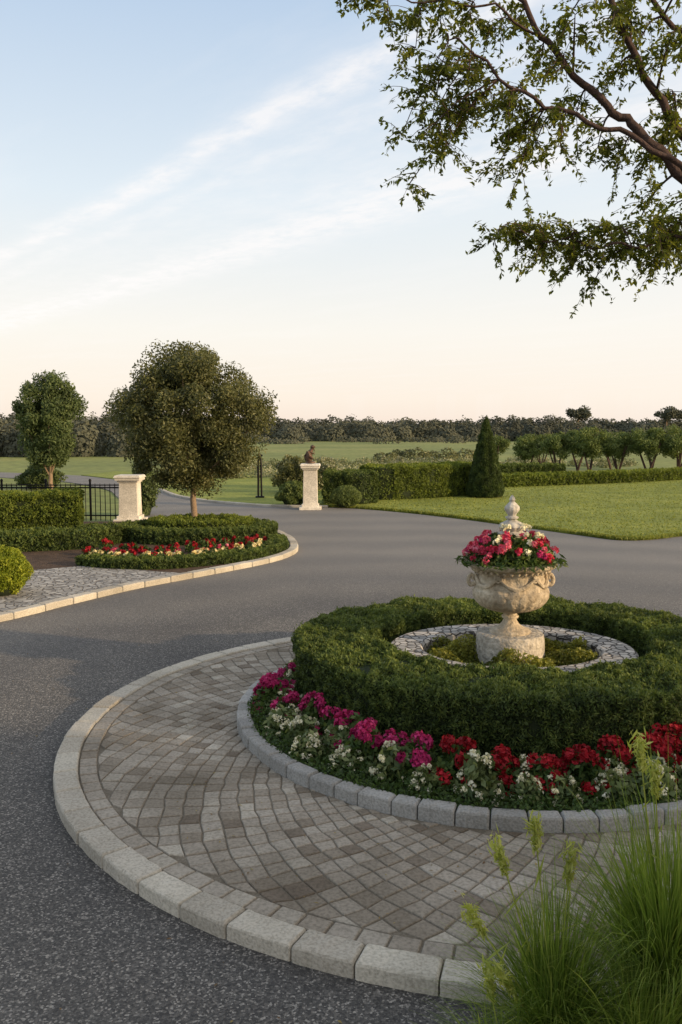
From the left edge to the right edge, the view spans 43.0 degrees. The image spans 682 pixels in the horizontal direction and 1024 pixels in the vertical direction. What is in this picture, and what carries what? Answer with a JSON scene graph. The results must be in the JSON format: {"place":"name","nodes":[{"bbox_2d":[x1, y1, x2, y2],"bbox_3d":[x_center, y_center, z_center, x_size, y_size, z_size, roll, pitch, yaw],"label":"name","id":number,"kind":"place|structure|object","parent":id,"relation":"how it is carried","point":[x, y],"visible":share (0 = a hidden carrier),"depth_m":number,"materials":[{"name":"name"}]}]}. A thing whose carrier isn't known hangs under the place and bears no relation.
{"place":"outdoors","nodes":[
{"label":"outdoors","id":0,"kind":"place"},
{"bbox_2d":[0,566,176,611],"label":"gravel bed","id":1,"kind":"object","parent":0,"point":[42,585],"depth_m":13.47,"materials":[{"name":"grey gravel"}]},
{"bbox_2d":[0,544,33,595],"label":"round shrub","id":2,"kind":"object","parent":1,"relation":"on","point":[16,570],"visible":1,"depth_m":12.28,"materials":[{"name":"green plant"}]},
{"bbox_2d":[6,521,289,611],"bbox_3d":[-6.473,1.016,14.611,11.055,0.065,15.700,0,5,0],"label":"planting bed","id":3,"kind":"object","parent":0,"point":[39,560],"visible":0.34,"depth_m":15.95,"materials":[{"name":"soil"}]},
{"bbox_2d":[0,486,85,529],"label":"hedge","id":4,"kind":"object","parent":3,"relation":"on","point":[58,507],"visible":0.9,"depth_m":19.13,"materials":[{"name":"green plant"}]},
{"bbox_2d":[0,521,127,551],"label":"hedge","id":5,"kind":"object","parent":3,"relation":"on","point":[82,536],"visible":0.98,"depth_m":17.12,"materials":[{"name":"green plant"}]},
{"bbox_2d":[98,538,113,549],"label":"flowering plant","id":6,"kind":"object","parent":3,"relation":"on","point":[106,542],"visible":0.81,"depth_m":17.00,"materials":[{"name":"red plant"}]},
{"bbox_2d":[166,542,179,551],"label":"flowering plant","id":7,"kind":"object","parent":3,"relation":"on","point":[176,545],"visible":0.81,"depth_m":16.62,"materials":[{"name":"red plant"}]},
{"bbox_2d":[73,534,288,569],"bbox_3d":[-2.404,0.733,16.099,4.675,0.273,1.785,-5,7,-43],"label":"hedge","id":8,"kind":"object","parent":3,"relation":"on","point":[273,544],"visible":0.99,"depth_m":15.02,"materials":[{"name":"green plant"}]},
{"bbox_2d":[102,338,279,520],"bbox_3d":[-3.457,-1.706,19.679,3.829,4.475,3.455,-3,6,-29],"label":"garden tree","id":9,"kind":"object","parent":3,"relation":"on","point":[193,447],"visible":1,"depth_m":18.85,"materials":[{"name":"green plant"}]},
{"bbox_2d":[184,540,197,552],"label":"flowering plant","id":10,"kind":"object","parent":3,"relation":"on","point":[190,546],"visible":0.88,"depth_m":16.72,"materials":[{"name":"red plant"}]},
{"bbox_2d":[119,517,278,545],"bbox_3d":[-3.163,0.381,19.133,3.604,0.416,2.931,0,5,0],"label":"hedge","id":11,"kind":"object","parent":3,"relation":"on","point":[138,531],"visible":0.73,"depth_m":17.97,"materials":[{"name":"green plant"}]},
{"bbox_2d":[145,512,253,528],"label":"hedge","id":12,"kind":"object","parent":3,"relation":"on","point":[209,520],"visible":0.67,"depth_m":18.94,"materials":[{"name":"green plant"}]},
{"bbox_2d":[198,538,213,549],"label":"flowering plant","id":13,"kind":"object","parent":3,"relation":"on","point":[206,543],"visible":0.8,"depth_m":17.01,"materials":[{"name":"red plant"}]},
{"bbox_2d":[81,471,283,504],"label":"lawn","id":14,"kind":"structure","parent":0,"point":[243,490],"depth_m":34.03,"materials":[{"name":"green plant"}]},
{"bbox_2d":[255,453,263,497],"bbox_3d":[-2.850,-1.293,30.413,0.300,1.625,0.200,0,5,0],"label":"garden sculpture","id":15,"kind":"object","parent":14,"relation":"on","point":[258,496],"visible":0.76,"depth_m":30.39,"materials":[{"name":"metal"}]},
{"bbox_2d":[274,480,302,504],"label":"round shrub","id":16,"kind":"object","parent":14,"relation":"on","point":[289,493],"visible":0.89,"depth_m":27.20,"materials":[{"name":"green plant"}]},
{"bbox_2d":[270,454,320,486],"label":"round shrub","id":17,"kind":"object","parent":14,"relation":"on","point":[290,470],"visible":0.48,"depth_m":32.55,"materials":[{"name":"green plant"}]},
{"bbox_2d":[299,463,321,509],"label":"stone pillar","id":18,"kind":"structure","parent":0,"point":[310,492],"depth_m":26.13,"materials":[{"name":"beige stone"}]},
{"bbox_2d":[304,445,314,462],"bbox_3d":[-0.943,-1.760,26.270,0.300,0.556,0.342,-3,6,-27],"label":"statue","id":19,"kind":"object","parent":18,"relation":"on","point":[308,457],"visible":1,"depth_m":26.18,"materials":[{"name":"brown metal"}]},
{"bbox_2d":[0,472,681,1023],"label":"road","id":20,"kind":"structure","parent":0,"point":[84,938],"depth_m":7.67,"materials":[{"name":"grey asphalt"}]},
{"bbox_2d":[0,530,297,621],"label":"kerb","id":21,"kind":"structure","parent":20,"relation":"on","point":[291,550],"depth_m":13.23,"materials":[{"name":"stone"}]},
{"bbox_2d":[159,489,327,507],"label":"kerb","id":22,"kind":"structure","parent":20,"relation":"on","point":[222,502],"depth_m":28.01,"materials":[{"name":"concrete"}]},
{"bbox_2d":[11,624,609,1022],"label":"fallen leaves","id":23,"kind":"object","parent":20,"relation":"on","point":[272,841],"visible":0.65,"depth_m":4.80,"materials":[{"name":"brown plant"}]},
{"bbox_2d":[53,637,630,1010],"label":"kerb","id":24,"kind":"structure","parent":20,"relation":"on","point":[108,851],"depth_m":4.20,"materials":[{"name":"stone"}]},
{"bbox_2d":[78,649,676,992],"bbox_3d":[1.250,1.738,6.945,6.600,0.071,6.600,0,5,0],"label":"pavement base","id":25,"kind":"object","parent":20,"relation":"on","point":[179,859],"visible":0.02,"depth_m":4.98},
{"bbox_2d":[237,666,681,832],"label":"kerb","id":26,"kind":"structure","parent":25,"relation":"on","point":[380,801],"depth_m":5.22,"materials":[{"name":"grey stone"}]},
{"bbox_2d":[251,708,681,822],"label":"planting bed","id":27,"kind":"object","parent":25,"relation":"on","point":[377,787],"visible":0.01,"depth_m":5.51,"materials":[{"name":"brown soil"}]},
{"bbox_2d":[252,672,291,711],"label":"flowering plant","id":28,"kind":"object","parent":27,"relation":"on","point":[267,685],"visible":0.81,"depth_m":7.12,"materials":[{"name":"pink plant"}]},
{"bbox_2d":[263,688,301,716],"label":"flowering plant","id":29,"kind":"object","parent":27,"relation":"on","point":[279,692],"visible":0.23,"depth_m":7.06,"materials":[{"name":"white plant"}]},
{"bbox_2d":[262,703,303,736],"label":"flowering plant","id":30,"kind":"object","parent":27,"relation":"on","point":[278,718],"visible":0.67,"depth_m":6.59,"materials":[{"name":"white plant"}]},
{"bbox_2d":[270,690,300,715],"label":"flowering plant","id":31,"kind":"object","parent":27,"relation":"on","point":[289,698],"visible":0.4,"depth_m":6.84,"materials":[{"name":"pink plant"}]},
{"bbox_2d":[277,662,295,677],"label":"flowering plant","id":32,"kind":"object","parent":27,"relation":"on","point":[291,665],"visible":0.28,"depth_m":7.75,"materials":[{"name":"pink plant"}]},
{"bbox_2d":[276,673,296,691],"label":"flowering plant","id":33,"kind":"object","parent":27,"relation":"on","point":[282,677],"visible":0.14,"depth_m":7.43,"materials":[{"name":"pink plant"}]},
{"bbox_2d":[281,669,295,679],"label":"flowering plant","id":34,"kind":"object","parent":27,"relation":"on","point":[290,676],"visible":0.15,"depth_m":7.63,"materials":[{"name":"white plant"}]},
{"bbox_2d":[283,714,322,745],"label":"flowering plant","id":35,"kind":"object","parent":27,"relation":"on","point":[300,724],"visible":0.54,"depth_m":6.36,"materials":[{"name":"white plant"}]},
{"bbox_2d":[289,729,326,762],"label":"flowering plant","id":36,"kind":"object","parent":27,"relation":"on","point":[312,744],"visible":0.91,"depth_m":6.06,"materials":[{"name":"white plant"}]},
{"bbox_2d":[293,691,325,727],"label":"flowering plant","id":37,"kind":"object","parent":27,"relation":"on","point":[307,703],"visible":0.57,"depth_m":6.63,"materials":[{"name":"pink plant"}]},
{"bbox_2d":[312,705,346,740],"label":"flowering plant","id":38,"kind":"object","parent":27,"relation":"on","point":[326,721],"visible":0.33,"depth_m":6.38,"materials":[{"name":"pink plant"}]},
{"bbox_2d":[320,724,353,756],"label":"flowering plant","id":39,"kind":"object","parent":27,"relation":"on","point":[327,738],"visible":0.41,"depth_m":6.14,"materials":[{"name":"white plant"}]},
{"bbox_2d":[327,744,366,775],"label":"flowering plant","id":40,"kind":"object","parent":27,"relation":"on","point":[344,754],"visible":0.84,"depth_m":5.86,"materials":[{"name":"white plant"}]},
{"bbox_2d":[329,709,377,754],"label":"flowering plant","id":41,"kind":"object","parent":27,"relation":"on","point":[350,716],"visible":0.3,"depth_m":6.22,"materials":[{"name":"pink plant"}]},
{"bbox_2d":[343,719,383,767],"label":"flowering plant","id":42,"kind":"object","parent":27,"relation":"on","point":[364,739],"visible":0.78,"depth_m":5.92,"materials":[{"name":"pink plant"}]},
{"bbox_2d":[363,740,409,784],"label":"flowering plant","id":43,"kind":"object","parent":27,"relation":"on","point":[386,761],"visible":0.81,"depth_m":5.71,"materials":[{"name":"white plant"}]},
{"bbox_2d":[373,728,408,761],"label":"flowering plant","id":44,"kind":"object","parent":27,"relation":"on","point":[403,737],"visible":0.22,"depth_m":5.95,"materials":[{"name":"pink plant"}]},
{"bbox_2d":[393,730,436,780],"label":"flowering plant","id":45,"kind":"object","parent":27,"relation":"on","point":[418,752],"visible":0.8,"depth_m":5.68,"materials":[{"name":"pink plant"}]},
{"bbox_2d":[408,763,447,797],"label":"flowering plant","id":46,"kind":"object","parent":27,"relation":"on","point":[430,778],"visible":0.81,"depth_m":5.51,"materials":[{"name":"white plant"}]},
{"bbox_2d":[428,734,476,787],"bbox_3d":[0.763,1.631,5.641,0.394,0.374,0.360,-5,-1,-28],"label":"flowering plant","id":47,"kind":"object","parent":27,"relation":"on","point":[455,751],"visible":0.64,"depth_m":5.61,"materials":[{"name":"red plant"}]},
{"bbox_2d":[247,672,681,813],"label":"ground cover","id":48,"kind":"object","parent":27,"relation":"on","point":[526,804],"visible":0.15,"depth_m":5.44,"materials":[{"name":"green plant"}]},
{"bbox_2d":[453,749,505,806],"bbox_3d":[0.858,1.666,5.487,0.331,0.350,0.420,-8,6,-23],"label":"flowering plant","id":49,"kind":"object","parent":27,"relation":"on","point":[475,772],"visible":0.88,"depth_m":5.42,"materials":[{"name":"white plant"}]},
{"bbox_2d":[476,744,519,795],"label":"flowering plant","id":50,"kind":"object","parent":27,"relation":"on","point":[505,760],"visible":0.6,"depth_m":5.53,"materials":[{"name":"red plant"}]},
{"bbox_2d":[510,771,545,805],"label":"flowering plant","id":51,"kind":"object","parent":27,"relation":"on","point":[524,785],"visible":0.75,"depth_m":5.37,"materials":[{"name":"green plant"}]},
{"bbox_2d":[512,751,546,778],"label":"flowering plant","id":52,"kind":"object","parent":27,"relation":"on","point":[523,763],"visible":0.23,"depth_m":5.60,"materials":[{"name":"white plant"}]},
{"bbox_2d":[523,752,567,797],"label":"flowering plant","id":53,"kind":"object","parent":27,"relation":"on","point":[551,761],"visible":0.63,"depth_m":5.48,"materials":[{"name":"red plant"}]},
{"bbox_2d":[544,773,583,807],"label":"flowering plant","id":54,"kind":"object","parent":27,"relation":"on","point":[563,789],"visible":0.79,"depth_m":5.37,"materials":[{"name":"green plant"}]},
{"bbox_2d":[556,743,612,797],"bbox_3d":[1.588,1.655,5.581,0.340,0.325,0.423,-4,9,-18],"label":"flowering plant","id":55,"kind":"object","parent":27,"relation":"on","point":[585,767],"visible":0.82,"depth_m":5.53,"materials":[{"name":"red plant"}]},
{"bbox_2d":[598,754,631,786],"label":"flowering plant","id":56,"kind":"object","parent":27,"relation":"on","point":[614,763],"visible":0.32,"depth_m":5.55,"materials":[{"name":"white plant"}]},
{"bbox_2d":[594,734,636,781],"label":"flowering plant","id":57,"kind":"object","parent":27,"relation":"on","point":[608,749],"visible":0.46,"depth_m":5.66,"materials":[{"name":"red plant"}]},
{"bbox_2d":[593,767,638,807],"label":"flowering plant","id":58,"kind":"object","parent":27,"relation":"on","point":[615,783],"visible":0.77,"depth_m":5.38,"materials":[{"name":"green plant"}]},
{"bbox_2d":[628,755,680,802],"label":"flowering plant","id":59,"kind":"object","parent":27,"relation":"on","point":[669,781],"visible":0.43,"depth_m":5.39,"materials":[{"name":"green plant"}]},
{"bbox_2d":[630,731,680,788],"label":"flowering plant","id":60,"kind":"object","parent":27,"relation":"on","point":[664,750],"visible":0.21,"depth_m":5.65,"materials":[{"name":"red plant"}]},
{"bbox_2d":[631,722,681,763],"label":"flowering plant","id":61,"kind":"object","parent":27,"relation":"on","point":[668,739],"visible":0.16,"depth_m":5.86,"materials":[{"name":"red plant"}]},
{"bbox_2d":[658,721,681,766],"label":"flowering plant","id":62,"kind":"object","parent":27,"relation":"on","point":[675,727],"visible":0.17,"depth_m":6.02,"materials":[{"name":"red plant"}]},
{"bbox_2d":[672,761,681,789],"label":"flowering plant","id":63,"kind":"object","parent":27,"relation":"on","point":[678,770],"visible":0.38,"depth_m":5.59,"materials":[{"name":"plant"}]},
{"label":"planting bed","id":64,"kind":"structure","parent":27,"relation":"on","visible":0},
{"bbox_2d":[466,495,557,663],"bbox_3d":[1.457,0.592,7.439,0.774,1.480,0.774,0,5,0],"label":"garden urn","id":65,"kind":"object","parent":64,"relation":"on","point":[509,593],"visible":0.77,"depth_m":7.25,"materials":[{"name":"stone"}]},
{"bbox_2d":[453,523,567,573],"bbox_3d":[1.463,0.285,7.405,0.951,0.418,0.928,3,6,33],"label":"flower arrangement","id":66,"kind":"object","parent":65,"relation":"in","point":[530,549],"visible":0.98,"depth_m":7.18,"materials":[{"name":"red plant"}]},
{"bbox_2d":[427,634,598,666],"bbox_3d":[1.467,1.173,7.493,1.485,0.235,1.212,0,5,0],"label":"ground cover","id":67,"kind":"object","parent":64,"relation":"on","point":[558,652],"visible":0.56,"depth_m":7.33,"materials":[{"name":"green plant"}]},
{"bbox_2d":[391,624,638,674],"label":"planter wall","id":68,"kind":"structure","parent":25,"relation":"on","point":[420,642],"depth_m":7.77,"materials":[{"name":"stone"}]},
{"bbox_2d":[335,0,681,318],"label":"shade tree","id":69,"kind":"object","parent":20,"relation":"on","point":[665,241],"visible":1,"depth_m":5.73,"materials":[{"name":"green plant"}]},
{"bbox_2d":[0,441,681,538],"bbox_3d":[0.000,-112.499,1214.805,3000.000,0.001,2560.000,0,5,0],"label":"ground","id":70,"kind":"structure","parent":0,"point":[80,466],"depth_m":74.22,"materials":[{"name":"green plant"}]},
{"bbox_2d":[13,465,67,489],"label":"round shrub","id":71,"kind":"object","parent":70,"relation":"on","point":[30,475],"visible":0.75,"depth_m":35.45,"materials":[{"name":"green plant"}]},
{"bbox_2d":[11,369,88,488],"bbox_3d":[-11.647,-3.230,34.403,2.681,4.884,2.502,3,6,32],"label":"garden tree","id":72,"kind":"object","parent":70,"relation":"on","point":[45,429],"visible":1,"depth_m":33.91,"materials":[{"name":"green plant"}]},
{"bbox_2d":[0,479,118,520],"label":"iron fence","id":73,"kind":"object","parent":70,"relation":"on","point":[55,485],"visible":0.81,"depth_m":22.93,"materials":[{"name":"black metal"}]},
{"bbox_2d":[0,413,138,456],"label":"woodland","id":74,"kind":"object","parent":70,"relation":"on","point":[100,438],"visible":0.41,"depth_m":78.97,"materials":[{"name":"green plant"}]},
{"bbox_2d":[113,474,147,520],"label":"stone pillar","id":75,"kind":"structure","parent":70,"relation":"on","point":[130,504],"depth_m":22.57,"materials":[{"name":"beige stone"}]},
{"bbox_2d":[131,463,160,515],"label":"round shrub","id":76,"kind":"object","parent":70,"relation":"on","point":[149,495],"visible":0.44,"depth_m":24.27,"materials":[{"name":"green plant"}]},
{"bbox_2d":[0,411,681,441],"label":"woodland","id":77,"kind":"object","parent":70,"relation":"on","point":[402,429],"visible":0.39,"depth_m":188.11,"materials":[{"name":"green plant"}]},
{"bbox_2d":[373,447,474,461],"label":"bushes","id":78,"kind":"object","parent":70,"relation":"on","point":[448,455],"visible":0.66,"depth_m":65.36,"materials":[{"name":"green plant"}]},
{"bbox_2d":[217,454,638,478],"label":"meadow shrubs","id":79,"kind":"object","parent":70,"relation":"on","point":[270,471],"visible":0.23,"depth_m":58.06,"materials":[{"name":"green plant"}]},
{"bbox_2d":[246,434,615,443],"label":"bushes","id":80,"kind":"object","parent":70,"relation":"on","point":[369,439],"visible":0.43,"depth_m":170.79,"materials":[{"name":"green plant"}]},
{"bbox_2d":[493,434,510,455],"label":"orchard tree","id":81,"kind":"object","parent":70,"relation":"on","point":[502,445],"visible":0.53,"depth_m":55.61,"materials":[{"name":"green plant"}]},
{"bbox_2d":[512,433,542,462],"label":"orchard tree","id":82,"kind":"object","parent":70,"relation":"on","point":[529,451],"visible":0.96,"depth_m":46.63,"materials":[{"name":"green plant"}]},
{"bbox_2d":[532,433,551,463],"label":"orchard tree","id":83,"kind":"object","parent":70,"relation":"on","point":[543,436],"visible":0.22,"depth_m":51.75,"materials":[{"name":"green plant"}]},
{"bbox_2d":[539,431,578,462],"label":"orchard tree","id":84,"kind":"object","parent":70,"relation":"on","point":[559,445],"visible":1,"depth_m":46.14,"materials":[{"name":"green plant"}]},
{"bbox_2d":[566,405,591,423],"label":"pine tree","id":85,"kind":"object","parent":70,"relation":"on","point":[582,414],"visible":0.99,"depth_m":192.14,"materials":[{"name":"green plant"}]},
{"bbox_2d":[566,429,592,470],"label":"orchard tree","id":86,"kind":"object","parent":70,"relation":"on","point":[571,433],"visible":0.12,"depth_m":51.88,"materials":[{"name":"green plant"}]},
{"bbox_2d":[574,425,609,469],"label":"orchard tree","id":87,"kind":"object","parent":70,"relation":"on","point":[588,444],"visible":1,"depth_m":45.54,"materials":[{"name":"green plant"}]},
{"bbox_2d":[606,430,621,469],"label":"orchard tree","id":88,"kind":"object","parent":70,"relation":"on","point":[608,459],"visible":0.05,"depth_m":52.91,"materials":[{"name":"green plant"}]},
{"bbox_2d":[600,432,637,469],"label":"orchard tree","id":89,"kind":"object","parent":70,"relation":"on","point":[618,450],"visible":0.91,"depth_m":45.50,"materials":[{"name":"green plant"}]},
{"bbox_2d":[624,427,671,468],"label":"orchard tree","id":90,"kind":"object","parent":70,"relation":"on","point":[650,444],"visible":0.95,"depth_m":45.01,"materials":[{"name":"green plant"}]},
{"bbox_2d":[654,406,681,425],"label":"pine tree","id":91,"kind":"object","parent":70,"relation":"on","point":[669,414],"visible":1,"depth_m":187.37,"materials":[{"name":"green plant"}]},
{"bbox_2d":[661,423,681,466],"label":"orchard tree","id":92,"kind":"object","parent":70,"relation":"on","point":[675,441],"visible":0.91,"depth_m":45.00,"materials":[{"name":"green plant"}]},
{"bbox_2d":[0,0,681,422],"label":"sky","id":93,"kind":"structure","parent":0,"point":[211,172],"materials":[{"name":"blue"}]},
{"bbox_2d":[79,643,681,970],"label":"pavement","id":94,"kind":"structure","parent":0,"point":[116,752],"depth_m":4.98,"materials":[{"name":"stone"}]},
{"bbox_2d":[290,593,681,759],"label":"round hedge","id":95,"kind":"object","parent":94,"relation":"on","point":[354,659],"visible":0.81,"depth_m":6.42,"materials":[{"name":"green plant"}]},
{"bbox_2d":[410,953,547,1023],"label":"ornamental grass","id":96,"kind":"object","parent":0,"point":[490,984],"depth_m":3.24,"materials":[{"name":"green plant"}]},
{"bbox_2d":[318,480,681,540],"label":"lawn","id":97,"kind":"structure","parent":0,"point":[636,510],"depth_m":26.91,"materials":[{"name":"green plant"}]},
{"bbox_2d":[312,454,343,489],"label":"round shrub","id":98,"kind":"object","parent":97,"relation":"on","point":[325,465],"visible":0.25,"depth_m":34.52,"materials":[{"name":"green plant"}]},
{"bbox_2d":[330,485,361,506],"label":"round shrub","id":99,"kind":"object","parent":97,"relation":"on","point":[346,496],"visible":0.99,"depth_m":26.64,"materials":[{"name":"green plant"}]},
{"bbox_2d":[321,467,380,503],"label":"clipped hedge","id":100,"kind":"object","parent":97,"relation":"on","point":[365,482],"visible":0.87,"depth_m":27.83,"materials":[{"name":"green plant"}]},
{"bbox_2d":[359,460,471,499],"bbox_3d":[2.779,-1.152,30.819,5.017,1.314,1.673,-4,6,-33],"label":"clipped hedge","id":101,"kind":"object","parent":97,"relation":"on","point":[415,480],"visible":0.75,"depth_m":30.02,"materials":[{"name":"green plant"}]},
{"bbox_2d":[465,415,504,497],"bbox_3d":[5.113,-1.962,30.667,1.417,2.968,1.414,0,5,0],"label":"cone topiary","id":102,"kind":"object","parent":97,"relation":"on","point":[485,478],"visible":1,"depth_m":30.33,"materials":[{"name":"green plant"}]},
{"bbox_2d":[500,462,565,472],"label":"clipped hedge","id":103,"kind":"object","parent":97,"relation":"on","point":[533,467],"visible":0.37,"depth_m":38.87,"materials":[{"name":"green plant"}]},
{"bbox_2d":[501,466,681,486],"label":"clipped hedge","id":104,"kind":"object","parent":97,"relation":"on","point":[548,478],"visible":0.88,"depth_m":38.05,"materials":[{"name":"green plant"}]},
{"bbox_2d":[415,810,681,1023],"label":"ornamental grass","id":105,"kind":"object","parent":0,"point":[533,993],"depth_m":3.22,"materials":[{"name":"green plant"}]},
{"bbox_2d":[499,895,681,1023],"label":"ornamental grass","id":106,"kind":"object","parent":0,"point":[651,1003],"depth_m":3.10,"materials":[{"name":"green plant"}]},
{"bbox_2d":[502,723,681,1023],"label":"ornamental grass","id":107,"kind":"object","parent":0,"point":[657,899],"depth_m":3.27,"materials":[{"name":"green plant"}]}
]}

